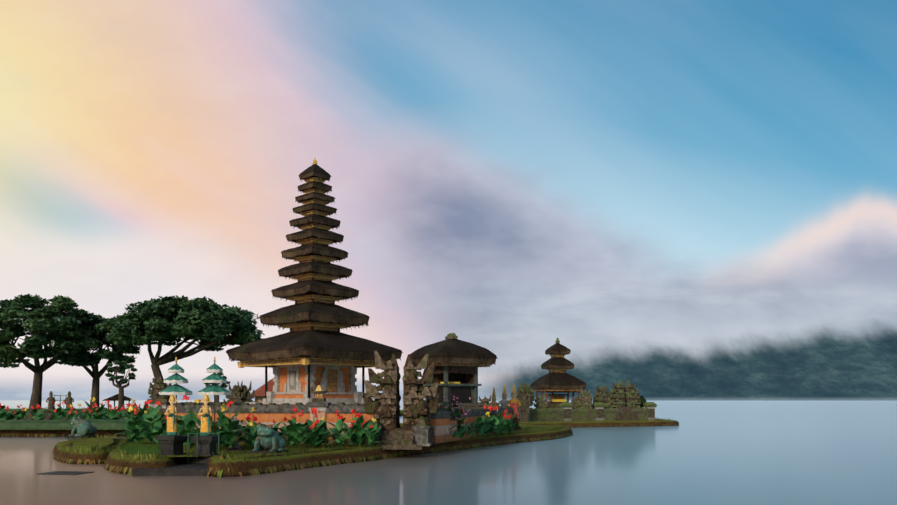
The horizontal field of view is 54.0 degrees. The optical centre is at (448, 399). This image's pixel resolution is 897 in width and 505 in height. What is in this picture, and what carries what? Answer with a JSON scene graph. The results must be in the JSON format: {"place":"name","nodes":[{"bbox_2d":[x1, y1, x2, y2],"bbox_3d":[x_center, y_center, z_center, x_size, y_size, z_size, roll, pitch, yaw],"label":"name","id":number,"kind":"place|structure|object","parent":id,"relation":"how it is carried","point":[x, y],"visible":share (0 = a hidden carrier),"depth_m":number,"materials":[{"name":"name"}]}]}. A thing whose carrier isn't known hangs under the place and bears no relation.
{"place":"outdoors","nodes":[
{"label":"outdoors","id":0,"kind":"place"},
{"bbox_2d":[52,433,125,463],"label":"grassy ground","id":1,"kind":"structure","parent":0,"point":[87,450],"depth_m":32.19,"materials":[{"name":"green plant"}]},
{"bbox_2d":[0,409,402,436],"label":"grass bank","id":2,"kind":"structure","parent":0,"point":[38,433],"depth_m":53.61,"materials":[{"name":"green plant"}]},
{"bbox_2d":[0,293,107,409],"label":"rain tree","id":3,"kind":"object","parent":2,"relation":"on","point":[61,315],"visible":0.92,"depth_m":117.89,"materials":[{"name":"green plant"}]},
{"bbox_2d":[0,419,125,429],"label":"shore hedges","id":4,"kind":"object","parent":2,"relation":"on","point":[98,424],"depth_m":52.84,"materials":[{"name":"green plant"}]},
{"bbox_2d":[3,391,148,420],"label":"statues","id":5,"kind":"object","parent":2,"relation":"on","point":[69,399],"visible":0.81,"depth_m":72.47,"materials":[{"name":"stone"}]},
{"bbox_2d":[50,314,140,408],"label":"rain tree","id":6,"kind":"object","parent":2,"relation":"on","point":[105,326],"visible":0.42,"depth_m":122.86,"materials":[{"name":"green plant"}]},
{"bbox_2d":[0,397,201,420],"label":"canna bed","id":7,"kind":"object","parent":2,"relation":"on","point":[89,412],"depth_m":63.33,"materials":[{"name":"green plant"}]},
{"bbox_2d":[105,360,137,408],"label":"small tree","id":8,"kind":"object","parent":2,"relation":"on","point":[121,368],"visible":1,"depth_m":100.42,"materials":[{"name":"green plant"}]},
{"bbox_2d":[108,295,264,380],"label":"rain tree","id":9,"kind":"object","parent":2,"relation":"on","point":[168,321],"visible":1,"depth_m":113.38,"materials":[{"name":"green plant"}]},
{"bbox_2d":[102,377,274,409],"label":"shore buildings","id":10,"kind":"structure","parent":2,"relation":"on","point":[241,393],"depth_m":66.51,"materials":[{"name":"red tile"}]},
{"bbox_2d":[204,373,230,401],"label":"tree","id":11,"kind":"object","parent":2,"relation":"on","point":[223,385],"visible":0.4,"depth_m":105.24,"materials":[{"name":"green plant"}]},
{"bbox_2d":[0,375,504,399],"bbox_3d":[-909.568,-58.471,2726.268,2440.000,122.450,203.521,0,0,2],"label":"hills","id":12,"kind":"structure","parent":0,"point":[20,387],"depth_m":2693.30,"materials":[{"name":"grey"}]},
{"bbox_2d":[104,422,572,476],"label":"grassy bank","id":13,"kind":"structure","parent":0,"point":[226,463],"depth_m":30.20,"materials":[{"name":"green plant"}]},
{"bbox_2d":[38,463,208,475],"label":"landing slabs","id":14,"kind":"structure","parent":13,"relation":"on","point":[191,469],"depth_m":26.03,"materials":[{"name":"grey stone"}]},
{"bbox_2d":[155,394,221,463],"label":"statues","id":15,"kind":"object","parent":14,"relation":"on","point":[172,441],"visible":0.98,"depth_m":28.24,"materials":[{"name":"stone"}]},
{"bbox_2d":[120,439,160,453],"bbox_3d":[-11.629,1.779,34.319,2.131,0.001,11.314,0,0,-18],"label":"lawn patch","id":16,"kind":"object","parent":13,"relation":"on","point":[142,449],"visible":0.54,"depth_m":32.06,"materials":[{"name":"green plant"}]},
{"bbox_2d":[65,417,287,453],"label":"frog statues","id":17,"kind":"object","parent":13,"relation":"on","point":[269,440],"visible":0.98,"depth_m":29.77,"materials":[{"name":"stone"}]},
{"bbox_2d":[159,356,230,434],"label":"ceremonial umbrellas","id":18,"kind":"object","parent":13,"relation":"on","point":[176,389],"visible":0.9,"depth_m":30.18,"materials":[{"name":"fabric"}]},
{"bbox_2d":[238,406,382,446],"bbox_3d":[-5.395,0.989,33.877,5.567,1.506,5.004,0,0,-20],"label":"canna bed","id":19,"kind":"object","parent":13,"relation":"on","point":[313,433],"visible":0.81,"depth_m":32.79,"materials":[{"name":"green plant"}]},
{"bbox_2d":[226,158,402,404],"bbox_3d":[-6.979,-5.353,45.884,6.853,14.614,6.747,0,0,43],"label":"pagoda","id":20,"kind":"object","parent":13,"relation":"on","point":[314,347],"visible":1,"depth_m":44.99,"materials":[{"name":"brown wood"}]},
{"bbox_2d":[147,376,518,443],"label":"courtyard walls","id":21,"kind":"structure","parent":13,"relation":"on","point":[439,422],"depth_m":36.34,"materials":[{"name":"orange brick"}]},
{"bbox_2d":[430,394,470,422],"bbox_3d":[0.039,0.406,38.094,1.799,1.282,1.602,0,0,-17],"label":"plant","id":22,"kind":"object","parent":21,"relation":"on","point":[456,410],"visible":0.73,"depth_m":37.95,"materials":[{"name":"green plant"}]},
{"bbox_2d":[364,350,438,449],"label":"split gate","id":23,"kind":"structure","parent":13,"relation":"on","point":[415,432],"depth_m":35.06,"materials":[{"name":"grey stone"}]},
{"bbox_2d":[410,333,497,407],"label":"pavilion","id":24,"kind":"structure","parent":13,"relation":"on","point":[455,359],"depth_m":46.80,"materials":[{"name":"brown wood"}]},
{"bbox_2d":[438,406,516,437],"bbox_3d":[1.238,1.012,42.194,2.244,1.452,9.872,0,0,27],"label":"canna bed","id":25,"kind":"object","parent":13,"relation":"on","point":[492,423],"visible":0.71,"depth_m":42.99,"materials":[{"name":"green plant"}]},
{"bbox_2d":[476,383,520,429],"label":"painted guardians","id":26,"kind":"object","parent":13,"relation":"on","point":[513,402],"visible":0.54,"depth_m":51.51,"materials":[{"name":"stone"}]},
{"bbox_2d":[0,400,896,504],"bbox_3d":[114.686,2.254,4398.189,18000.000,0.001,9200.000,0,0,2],"label":"water","id":27,"kind":"structure","parent":0,"point":[773,453],"depth_m":27.61,"materials":[{"name":"liquid"}]},
{"bbox_2d":[0,0,896,375],"label":"sky","id":28,"kind":"structure","parent":0,"point":[510,178],"materials":[{"name":"blue"}]},
{"bbox_2d":[518,417,678,427],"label":"grassy shore","id":29,"kind":"structure","parent":0,"point":[625,423],"depth_m":73.19,"materials":[{"name":"green plant"}]},
{"bbox_2d":[372,395,645,406],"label":"shrubs","id":30,"kind":"object","parent":29,"relation":"on","point":[643,399],"visible":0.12,"depth_m":77.95,"materials":[{"name":"green plant"}]},
{"bbox_2d":[477,388,610,421],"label":"carved shrines","id":31,"kind":"object","parent":29,"relation":"on","point":[582,401],"visible":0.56,"depth_m":73.23,"materials":[{"name":"grey stone"}]},
{"bbox_2d":[530,338,586,408],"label":"pagoda","id":32,"kind":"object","parent":29,"relation":"on","point":[557,377],"visible":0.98,"depth_m":76.50,"materials":[{"name":"brown wood"}]},
{"bbox_2d":[516,380,656,421],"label":"island wall and gates","id":33,"kind":"structure","parent":29,"relation":"on","point":[623,402],"depth_m":75.83,"materials":[{"name":"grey stone"}]},
{"bbox_2d":[496,328,896,400],"bbox_3d":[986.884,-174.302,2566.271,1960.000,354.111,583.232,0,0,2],"label":"forested hill","id":34,"kind":"structure","parent":0,"point":[826,365],"depth_m":2405.36,"materials":[{"name":"green plant"}]}
]}

